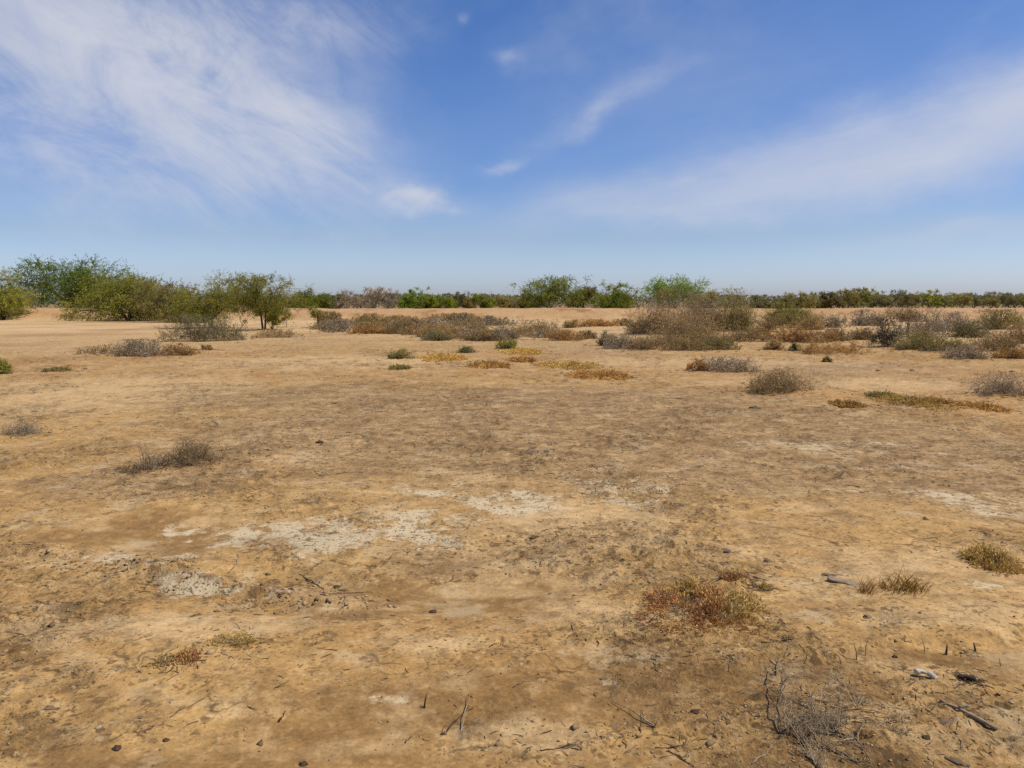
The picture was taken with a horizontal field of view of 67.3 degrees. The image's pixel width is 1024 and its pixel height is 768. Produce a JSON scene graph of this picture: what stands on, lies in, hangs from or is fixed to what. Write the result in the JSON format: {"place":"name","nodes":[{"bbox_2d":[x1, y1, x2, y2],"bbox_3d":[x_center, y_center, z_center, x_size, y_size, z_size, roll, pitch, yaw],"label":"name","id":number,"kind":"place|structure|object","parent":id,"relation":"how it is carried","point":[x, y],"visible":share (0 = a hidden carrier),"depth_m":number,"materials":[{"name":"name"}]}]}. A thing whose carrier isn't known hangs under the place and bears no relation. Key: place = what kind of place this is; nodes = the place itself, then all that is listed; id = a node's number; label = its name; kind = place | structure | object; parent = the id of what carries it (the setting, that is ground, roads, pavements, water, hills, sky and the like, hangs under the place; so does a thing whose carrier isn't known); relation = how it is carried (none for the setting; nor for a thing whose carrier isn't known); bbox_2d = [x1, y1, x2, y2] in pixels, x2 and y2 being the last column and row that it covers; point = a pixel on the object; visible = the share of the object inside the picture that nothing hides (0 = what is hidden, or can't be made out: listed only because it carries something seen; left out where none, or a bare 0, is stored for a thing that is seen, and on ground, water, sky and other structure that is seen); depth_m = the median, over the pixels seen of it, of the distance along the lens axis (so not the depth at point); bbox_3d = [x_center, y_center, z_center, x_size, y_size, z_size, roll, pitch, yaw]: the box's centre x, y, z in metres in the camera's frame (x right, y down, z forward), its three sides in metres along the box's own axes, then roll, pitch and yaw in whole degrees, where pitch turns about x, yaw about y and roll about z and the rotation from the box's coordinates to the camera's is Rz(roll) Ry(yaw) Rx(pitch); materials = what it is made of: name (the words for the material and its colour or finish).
{"place":"outdoors","nodes":[
{"label":"outdoors","id":0,"kind":"place"},
{"bbox_2d":[0,302,1023,767],"bbox_3d":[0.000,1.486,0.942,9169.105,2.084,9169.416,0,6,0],"label":"ground","id":1,"kind":"structure","parent":0,"point":[330,708],"depth_m":5.11,"materials":[{"name":"soil"}]},
{"bbox_2d":[0,266,44,319],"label":"thorn tree","id":2,"kind":"object","parent":1,"relation":"on","point":[11,296],"visible":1,"depth_m":68.87,"materials":[{"name":"green plant"}]},
{"bbox_2d":[0,418,45,435],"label":"dead shrub","id":3,"kind":"object","parent":1,"relation":"on","point":[23,430],"visible":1,"depth_m":9.22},
{"bbox_2d":[0,253,142,308],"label":"thorn tree","id":4,"kind":"object","parent":1,"relation":"on","point":[70,279],"visible":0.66,"depth_m":83.25,"materials":[{"name":"green plant"}]},
{"bbox_2d":[74,343,121,354],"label":"dry shrub","id":5,"kind":"object","parent":1,"relation":"on","point":[92,349],"visible":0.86,"depth_m":23.06,"materials":[{"name":"brown plant"}]},
{"bbox_2d":[55,269,168,321],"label":"thorn bush","id":6,"kind":"object","parent":1,"relation":"on","point":[115,298],"visible":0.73,"depth_m":64.93,"materials":[{"name":"green plant"}]},
{"bbox_2d":[101,338,168,356],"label":"dry shrub","id":7,"kind":"object","parent":1,"relation":"on","point":[138,347],"visible":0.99,"depth_m":22.55,"materials":[{"name":"plant"}]},
{"bbox_2d":[133,438,161,469],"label":"dead shrub","id":8,"kind":"object","parent":1,"relation":"on","point":[152,461],"visible":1,"depth_m":7.29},
{"bbox_2d":[127,277,216,322],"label":"thorn bush","id":9,"kind":"object","parent":1,"relation":"on","point":[162,293],"visible":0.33,"depth_m":59.83,"materials":[{"name":"green plant"}]},
{"bbox_2d":[151,343,201,355],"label":"dry shrub","id":10,"kind":"object","parent":1,"relation":"on","point":[178,349],"visible":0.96,"depth_m":23.13,"materials":[{"name":"orange plant"}]},
{"bbox_2d":[171,644,202,664],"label":"succulent tuft","id":11,"kind":"object","parent":1,"relation":"on","point":[186,655],"visible":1,"depth_m":3.43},
{"bbox_2d":[159,436,229,466],"bbox_3d":[-3.148,0.655,7.553,0.613,0.261,0.630,0,6,0],"label":"dry shrub","id":12,"kind":"object","parent":1,"relation":"on","point":[186,456],"visible":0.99,"depth_m":7.51,"materials":[{"name":"brown plant"}]},
{"bbox_2d":[150,312,247,341],"bbox_3d":[-13.000,-2.387,32.053,3.894,1.242,2.854,0,6,0],"label":"olive shrub","id":13,"kind":"object","parent":1,"relation":"on","point":[200,332],"visible":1,"depth_m":31.81,"materials":[{"name":"grey plant"}]},
{"bbox_2d":[158,268,258,328],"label":"thorn tree","id":14,"kind":"object","parent":1,"relation":"on","point":[192,306],"visible":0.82,"depth_m":46.93,"materials":[{"name":"green plant"}]},
{"bbox_2d":[199,630,256,649],"bbox_3d":[-1.344,1.201,3.619,0.300,0.027,0.228,0,6,0],"label":"herb mat","id":15,"kind":"object","parent":1,"relation":"on","point":[229,641],"visible":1,"depth_m":3.62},
{"bbox_2d":[209,271,317,329],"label":"thorn tree","id":16,"kind":"object","parent":1,"relation":"on","point":[253,303],"visible":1,"depth_m":42.20,"materials":[{"name":"green plant"}]},
{"bbox_2d":[253,298,286,328],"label":"thorn bush","id":17,"kind":"object","parent":1,"relation":"on","point":[274,318],"visible":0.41,"depth_m":44.38,"materials":[{"name":"green plant"}]},
{"bbox_2d":[250,328,304,337],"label":"dry shrub","id":18,"kind":"object","parent":1,"relation":"on","point":[279,333],"visible":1,"depth_m":34.47,"materials":[{"name":"brown plant"}]},
{"bbox_2d":[284,289,323,307],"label":"thorn tree","id":19,"kind":"object","parent":1,"relation":"on","point":[312,299],"visible":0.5,"depth_m":98.91,"materials":[{"name":"green plant"}]},
{"bbox_2d":[309,290,345,308],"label":"thorn tree","id":20,"kind":"object","parent":1,"relation":"on","point":[324,298],"visible":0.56,"depth_m":102.80,"materials":[{"name":"green plant"}]},
{"bbox_2d":[316,319,357,332],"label":"dry shrub","id":21,"kind":"object","parent":1,"relation":"on","point":[337,326],"visible":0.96,"depth_m":40.09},
{"bbox_2d":[327,288,361,308],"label":"bare tree","id":22,"kind":"object","parent":1,"relation":"on","point":[339,305],"visible":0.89,"depth_m":99.11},
{"bbox_2d":[347,324,398,333],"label":"dry shrub","id":23,"kind":"object","parent":1,"relation":"on","point":[373,330],"visible":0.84,"depth_m":37.46,"materials":[{"name":"orange plant"}]},
{"bbox_2d":[358,285,392,308],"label":"bare tree","id":24,"kind":"object","parent":1,"relation":"on","point":[371,293],"visible":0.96,"depth_m":97.30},
{"bbox_2d":[378,290,407,308],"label":"bare tree","id":25,"kind":"object","parent":1,"relation":"on","point":[389,303],"visible":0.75,"depth_m":100.26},
{"bbox_2d":[385,348,415,358],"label":"herb tuft","id":26,"kind":"object","parent":1,"relation":"on","point":[400,355],"visible":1,"depth_m":21.37,"materials":[{"name":"green plant"}]},
{"bbox_2d":[396,286,430,307],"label":"thorn tree","id":27,"kind":"object","parent":1,"relation":"on","point":[409,301],"visible":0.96,"depth_m":102.69,"materials":[{"name":"green plant"}]},
{"bbox_2d":[412,294,439,308],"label":"thorn tree","id":28,"kind":"object","parent":1,"relation":"on","point":[428,302],"visible":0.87,"depth_m":104.87,"materials":[{"name":"green plant"}]},
{"bbox_2d":[420,331,454,340],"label":"olive shrub","id":29,"kind":"object","parent":1,"relation":"on","point":[433,336],"visible":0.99,"depth_m":31.87,"materials":[{"name":"green plant"}]},
{"bbox_2d":[416,352,468,361],"bbox_3d":[-1.948,-0.780,21.457,1.580,0.233,2.565,0,6,0],"label":"herb mat","id":30,"kind":"object","parent":1,"relation":"on","point":[430,357],"visible":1,"depth_m":21.19,"materials":[{"name":"plant"}]},
{"bbox_2d":[428,293,457,308],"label":"thorn tree","id":31,"kind":"object","parent":1,"relation":"on","point":[448,303],"visible":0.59,"depth_m":108.70,"materials":[{"name":"green plant"}]},
{"bbox_2d":[458,331,503,340],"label":"dry shrub","id":32,"kind":"object","parent":1,"relation":"on","point":[484,335],"visible":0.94,"depth_m":31.74,"materials":[{"name":"brown plant"}]},
{"bbox_2d":[471,293,497,307],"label":"thorn tree","id":33,"kind":"object","parent":1,"relation":"on","point":[486,302],"visible":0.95,"depth_m":110.36,"materials":[{"name":"green plant"}]},
{"bbox_2d":[462,359,512,368],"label":"herb mat","id":34,"kind":"object","parent":1,"relation":"on","point":[486,364],"visible":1,"depth_m":19.07,"materials":[{"name":"orange plant"}]},
{"bbox_2d":[474,315,516,325],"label":"dry shrub","id":35,"kind":"object","parent":1,"relation":"on","point":[490,320],"visible":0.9,"depth_m":51.11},
{"bbox_2d":[492,294,516,307],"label":"thorn tree","id":36,"kind":"object","parent":1,"relation":"on","point":[502,301],"visible":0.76,"depth_m":114.58,"materials":[{"name":"green plant"}]},
{"bbox_2d":[0,347,1023,767],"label":"soil crumbs","id":37,"kind":"object","parent":1,"relation":"on","point":[346,603],"visible":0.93,"depth_m":3.78,"materials":[{"name":"soil"}]},
{"bbox_2d":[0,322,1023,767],"bbox_3d":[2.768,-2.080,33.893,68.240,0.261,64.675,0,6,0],"label":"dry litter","id":38,"kind":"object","parent":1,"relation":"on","point":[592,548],"visible":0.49,"depth_m":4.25,"materials":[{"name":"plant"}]},
{"bbox_2d":[497,347,542,354],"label":"herb mat","id":39,"kind":"object","parent":1,"relation":"on","point":[526,351],"visible":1,"depth_m":24.18,"materials":[{"name":"plant"}]},
{"bbox_2d":[20,293,1022,307],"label":"woodland","id":40,"kind":"object","parent":1,"relation":"on","point":[590,302],"visible":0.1,"depth_m":162.69,"materials":[{"name":"green plant"}]},
{"bbox_2d":[493,319,576,336],"bbox_3d":[1.047,-2.619,35.805,4.092,0.856,2.670,0,6,0],"label":"dry shrub","id":41,"kind":"object","parent":1,"relation":"on","point":[530,331],"visible":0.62,"depth_m":35.67,"materials":[{"name":"brown plant"}]},
{"bbox_2d":[510,272,591,307],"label":"thorn tree","id":42,"kind":"object","parent":1,"relation":"on","point":[549,292],"visible":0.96,"depth_m":92.54,"materials":[{"name":"green plant"}]},
{"bbox_2d":[542,329,587,340],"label":"dry shrub","id":43,"kind":"object","parent":1,"relation":"on","point":[564,335],"visible":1,"depth_m":31.97,"materials":[{"name":"orange plant"}]},
{"bbox_2d":[530,359,602,368],"bbox_3d":[1.496,-0.526,19.665,2.196,0.204,2.195,4,7,35],"label":"herb mat","id":44,"kind":"object","parent":1,"relation":"on","point":[575,364],"visible":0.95,"depth_m":19.44,"materials":[{"name":"plant"}]},
{"bbox_2d":[559,285,596,307],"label":"thorn tree","id":45,"kind":"object","parent":1,"relation":"on","point":[590,292],"visible":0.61,"depth_m":95.60,"materials":[{"name":"green plant"}]},
{"bbox_2d":[577,318,619,326],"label":"dry shrub","id":46,"kind":"object","parent":1,"relation":"on","point":[596,322],"visible":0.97,"depth_m":50.44,"materials":[{"name":"orange plant"}]},
{"bbox_2d":[563,367,636,380],"bbox_3d":[1.897,-0.244,17.081,1.598,0.186,2.696,0,6,0],"label":"herb mat","id":47,"kind":"object","parent":1,"relation":"on","point":[602,374],"visible":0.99,"depth_m":16.73,"materials":[{"name":"yellow plant"}]},
{"bbox_2d":[587,279,640,307],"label":"thorn tree","id":48,"kind":"object","parent":1,"relation":"on","point":[607,300],"visible":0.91,"depth_m":91.66,"materials":[{"name":"green plant"}]},
{"bbox_2d":[599,333,653,348],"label":"dry shrub","id":49,"kind":"object","parent":1,"relation":"on","point":[609,343],"visible":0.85,"depth_m":26.74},
{"bbox_2d":[620,334,681,349],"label":"dry shrub","id":50,"kind":"object","parent":1,"relation":"on","point":[643,344],"visible":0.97,"depth_m":26.17,"materials":[{"name":"brown plant"}]},
{"bbox_2d":[619,285,726,334],"bbox_3d":[7.445,-3.424,35.780,5.210,2.371,4.311,0,6,0],"label":"shrub","id":51,"kind":"object","parent":1,"relation":"on","point":[645,328],"visible":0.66,"depth_m":35.44,"materials":[{"name":"brown plant"}]},
{"bbox_2d":[639,273,712,307],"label":"thorn tree","id":52,"kind":"object","parent":1,"relation":"on","point":[659,284],"visible":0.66,"depth_m":94.74,"materials":[{"name":"green plant"}]},
{"bbox_2d":[661,337,712,350],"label":"dry shrub","id":53,"kind":"object","parent":1,"relation":"on","point":[684,344],"visible":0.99,"depth_m":25.52,"materials":[{"name":"brown plant"}]},
{"bbox_2d":[666,574,713,600],"bbox_3d":[0.984,1.086,4.186,0.280,0.134,0.244,-4,8,-36],"label":"herb mat","id":54,"kind":"object","parent":1,"relation":"on","point":[684,584],"visible":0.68,"depth_m":4.17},
{"bbox_2d":[646,314,734,344],"bbox_3d":[6.642,-1.993,28.387,3.322,1.217,2.981,3,7,28],"label":"shrub","id":55,"kind":"object","parent":1,"relation":"on","point":[700,333],"visible":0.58,"depth_m":28.10,"materials":[{"name":"brown plant"}]},
{"bbox_2d":[671,291,736,330],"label":"shrub","id":56,"kind":"object","parent":1,"relation":"on","point":[713,304],"visible":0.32,"depth_m":41.73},
{"bbox_2d":[631,580,777,637],"bbox_3d":[0.987,1.108,3.904,0.707,0.130,0.767,3,7,23],"label":"succulent mat","id":57,"kind":"object","parent":1,"relation":"on","point":[713,600],"visible":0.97,"depth_m":3.89,"materials":[{"name":"plant"}]},
{"bbox_2d":[691,335,741,349],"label":"dry shrub","id":58,"kind":"object","parent":1,"relation":"on","point":[719,344],"visible":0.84,"depth_m":25.75,"materials":[{"name":"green plant"}]},
{"bbox_2d":[693,355,764,373],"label":"dry shrub","id":59,"kind":"object","parent":1,"relation":"on","point":[724,366],"visible":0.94,"depth_m":17.89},
{"bbox_2d":[718,567,753,586],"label":"succulent tuft","id":60,"kind":"object","parent":1,"relation":"on","point":[727,575],"visible":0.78,"depth_m":4.40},
{"bbox_2d":[707,285,765,331],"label":"shrub","id":61,"kind":"object","parent":1,"relation":"on","point":[733,315],"visible":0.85,"depth_m":40.91,"materials":[{"name":"brown plant"}]},
{"bbox_2d":[719,326,776,341],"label":"dry shrub","id":62,"kind":"object","parent":1,"relation":"on","point":[741,334],"visible":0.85,"depth_m":29.87,"materials":[{"name":"brown plant"}]},
{"bbox_2d":[748,293,778,308],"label":"thorn tree","id":63,"kind":"object","parent":1,"relation":"on","point":[763,303],"visible":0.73,"depth_m":95.06,"materials":[{"name":"green plant"}]},
{"bbox_2d":[752,314,784,331],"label":"dry shrub","id":64,"kind":"object","parent":1,"relation":"on","point":[770,326],"visible":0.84,"depth_m":41.60,"materials":[{"name":"brown plant"}]},
{"bbox_2d":[734,366,825,393],"bbox_3d":[4.711,-0.081,13.486,1.572,0.454,1.157,-2,6,-15],"label":"dry shrub","id":65,"kind":"object","parent":1,"relation":"on","point":[787,384],"visible":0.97,"depth_m":13.38,"materials":[{"name":"brown plant"}]},
{"bbox_2d":[772,313,805,326],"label":"dry shrub","id":66,"kind":"object","parent":1,"relation":"on","point":[792,317],"visible":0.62,"depth_m":47.89,"materials":[{"name":"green plant"}]},
{"bbox_2d":[768,325,815,343],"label":"dry shrub","id":67,"kind":"object","parent":1,"relation":"on","point":[786,336],"visible":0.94,"depth_m":29.90,"materials":[{"name":"orange plant"}]},
{"bbox_2d":[760,300,825,323],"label":"olive shrub","id":68,"kind":"object","parent":1,"relation":"on","point":[781,307],"visible":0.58,"depth_m":56.66,"materials":[{"name":"green plant"}]},
{"bbox_2d":[782,290,818,308],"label":"thorn tree","id":69,"kind":"object","parent":1,"relation":"on","point":[805,300],"visible":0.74,"depth_m":103.02,"materials":[{"name":"green plant"}]},
{"bbox_2d":[787,314,826,329],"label":"dry shrub","id":70,"kind":"object","parent":1,"relation":"on","point":[804,322],"visible":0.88,"depth_m":45.15,"materials":[{"name":"brown plant"}]},
{"bbox_2d":[791,327,841,342],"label":"dry shrub","id":71,"kind":"object","parent":1,"relation":"on","point":[830,336],"visible":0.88,"depth_m":29.78,"materials":[{"name":"orange plant"}]},
{"bbox_2d":[819,291,846,307],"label":"thorn tree","id":72,"kind":"object","parent":1,"relation":"on","point":[833,299],"visible":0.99,"depth_m":104.66,"materials":[{"name":"green plant"}]},
{"bbox_2d":[795,340,873,354],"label":"dry shrub","id":73,"kind":"object","parent":1,"relation":"on","point":[839,348],"visible":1,"depth_m":23.66,"materials":[{"name":"orange plant"}]},
{"bbox_2d":[817,314,853,327],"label":"dry shrub","id":74,"kind":"object","parent":1,"relation":"on","point":[832,322],"visible":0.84,"depth_m":48.48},
{"bbox_2d":[759,624,923,767],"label":"dead brush","id":75,"kind":"object","parent":1,"relation":"on","point":[826,720],"visible":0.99,"depth_m":2.82,"materials":[{"name":"grey plant"}]},
{"bbox_2d":[827,397,868,408],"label":"herb mat","id":76,"kind":"object","parent":1,"relation":"on","point":[844,403],"visible":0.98,"depth_m":11.81,"materials":[{"name":"orange plant"}]},
{"bbox_2d":[835,288,865,307],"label":"thorn tree","id":77,"kind":"object","parent":1,"relation":"on","point":[851,296],"visible":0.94,"depth_m":108.49,"materials":[{"name":"green plant"}]},
{"bbox_2d":[849,327,872,339],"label":"dry shrub","id":78,"kind":"object","parent":1,"relation":"on","point":[865,334],"visible":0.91,"depth_m":30.65,"materials":[{"name":"brown plant"}]},
{"bbox_2d":[853,571,886,594],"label":"grass tuft","id":79,"kind":"object","parent":1,"relation":"on","point":[864,586],"visible":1,"depth_m":4.18,"materials":[{"name":"brown plant"}]},
{"bbox_2d":[844,309,897,325],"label":"dry shrub","id":80,"kind":"object","parent":1,"relation":"on","point":[867,320],"visible":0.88,"depth_m":51.98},
{"bbox_2d":[864,294,898,307],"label":"thorn tree","id":81,"kind":"object","parent":1,"relation":"on","point":[883,298],"visible":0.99,"depth_m":111.08,"materials":[{"name":"green plant"}]},
{"bbox_2d":[865,317,910,346],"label":"charred shrub","id":82,"kind":"object","parent":1,"relation":"on","point":[883,337],"visible":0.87,"depth_m":25.28,"materials":[{"name":"grey plant"}]},
{"bbox_2d":[878,305,929,321],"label":"dry shrub","id":83,"kind":"object","parent":1,"relation":"on","point":[907,314],"visible":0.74,"depth_m":63.57,"materials":[{"name":"brown plant"}]},
{"bbox_2d":[877,560,938,597],"bbox_3d":[2.162,1.060,4.192,0.315,0.146,0.392,3,7,25],"label":"grass tuft","id":84,"kind":"object","parent":1,"relation":"on","point":[905,587],"visible":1,"depth_m":4.18,"materials":[{"name":"plant"}]},
{"bbox_2d":[886,330,938,349],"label":"dry shrub","id":85,"kind":"object","parent":1,"relation":"on","point":[908,342],"visible":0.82,"depth_m":24.11,"materials":[{"name":"green plant"}]},
{"bbox_2d":[890,306,951,337],"bbox_3d":[18.682,-2.819,34.943,2.742,1.429,2.381,-4,7,-33],"label":"dry shrub","id":86,"kind":"object","parent":1,"relation":"on","point":[928,325],"visible":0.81,"depth_m":34.72,"materials":[{"name":"plant"}]},
{"bbox_2d":[865,392,977,411],"bbox_3d":[6.432,0.241,11.980,1.393,0.169,2.240,0,6,0],"label":"herb mat","id":87,"kind":"object","parent":1,"relation":"on","point":[920,401],"visible":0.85,"depth_m":11.95,"materials":[{"name":"plant"}]},
{"bbox_2d":[914,288,945,307],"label":"thorn tree","id":88,"kind":"object","parent":1,"relation":"on","point":[928,299],"visible":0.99,"depth_m":118.60,"materials":[{"name":"green plant"}]},
{"bbox_2d":[906,335,971,351],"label":"dry shrub","id":89,"kind":"object","parent":1,"relation":"on","point":[942,344],"visible":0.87,"depth_m":23.45,"materials":[{"name":"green plant"}]},
{"bbox_2d":[924,311,976,331],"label":"dry shrub","id":90,"kind":"object","parent":1,"relation":"on","point":[951,315],"visible":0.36,"depth_m":41.75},
{"bbox_2d":[948,292,972,307],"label":"thorn tree","id":91,"kind":"object","parent":1,"relation":"on","point":[960,298],"visible":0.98,"depth_m":118.78,"materials":[{"name":"green plant"}]},
{"bbox_2d":[938,345,994,359],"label":"dry shrub","id":92,"kind":"object","parent":1,"relation":"on","point":[969,352],"visible":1,"depth_m":21.40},
{"bbox_2d":[940,699,997,730],"bbox_3d":[1.754,1.259,2.956,0.044,0.046,0.217,-4,7,-35],"label":"stick","id":93,"kind":"object","parent":1,"relation":"on","point":[978,718],"visible":1,"depth_m":2.93,"materials":[{"name":"wood"}]},
{"bbox_2d":[939,318,998,337],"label":"dry shrub","id":94,"kind":"object","parent":1,"relation":"on","point":[961,328],"visible":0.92,"depth_m":34.52,"materials":[{"name":"grey plant"}]},
{"bbox_2d":[948,400,1012,411],"bbox_3d":[6.899,0.303,11.447,0.710,0.132,1.066,0,6,0],"label":"herb mat","id":95,"kind":"object","parent":1,"relation":"on","point":[984,406],"visible":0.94,"depth_m":11.23,"materials":[{"name":"orange plant"}]},
{"bbox_2d":[957,539,1023,574],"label":"herb mat","id":96,"kind":"object","parent":1,"relation":"on","point":[984,556],"visible":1,"depth_m":4.67,"materials":[{"name":"plant"}]},
{"bbox_2d":[959,329,1023,351],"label":"dry shrub","id":97,"kind":"object","parent":1,"relation":"on","point":[994,342],"visible":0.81,"depth_m":23.30,"materials":[{"name":"brown plant"}]},
{"bbox_2d":[966,369,1023,396],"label":"dry shrub","id":98,"kind":"object","parent":1,"relation":"on","point":[1011,386],"visible":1,"depth_m":13.13,"materials":[{"name":"plant"}]},
{"bbox_2d":[971,308,1023,329],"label":"dry shrub","id":99,"kind":"object","parent":1,"relation":"on","point":[1001,322],"visible":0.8,"depth_m":45.03,"materials":[{"name":"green plant"}]},
{"bbox_2d":[989,347,1023,358],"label":"dry shrub","id":100,"kind":"object","parent":1,"relation":"on","point":[1012,354],"visible":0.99,"depth_m":21.45,"materials":[{"name":"orange plant"}]},
{"bbox_2d":[991,317,1023,342],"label":"dry shrub","id":101,"kind":"object","parent":1,"relation":"on","point":[1021,334],"visible":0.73,"depth_m":29.96,"materials":[{"name":"brown plant"}]},
{"bbox_2d":[998,292,1022,307],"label":"thorn tree","id":102,"kind":"object","parent":1,"relation":"on","point":[1006,299],"visible":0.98,"depth_m":124.44,"materials":[{"name":"green plant"}]},
{"bbox_2d":[0,0,1023,301],"label":"sky","id":103,"kind":"structure","parent":0,"point":[770,147],"materials":[{"name":"blue"}]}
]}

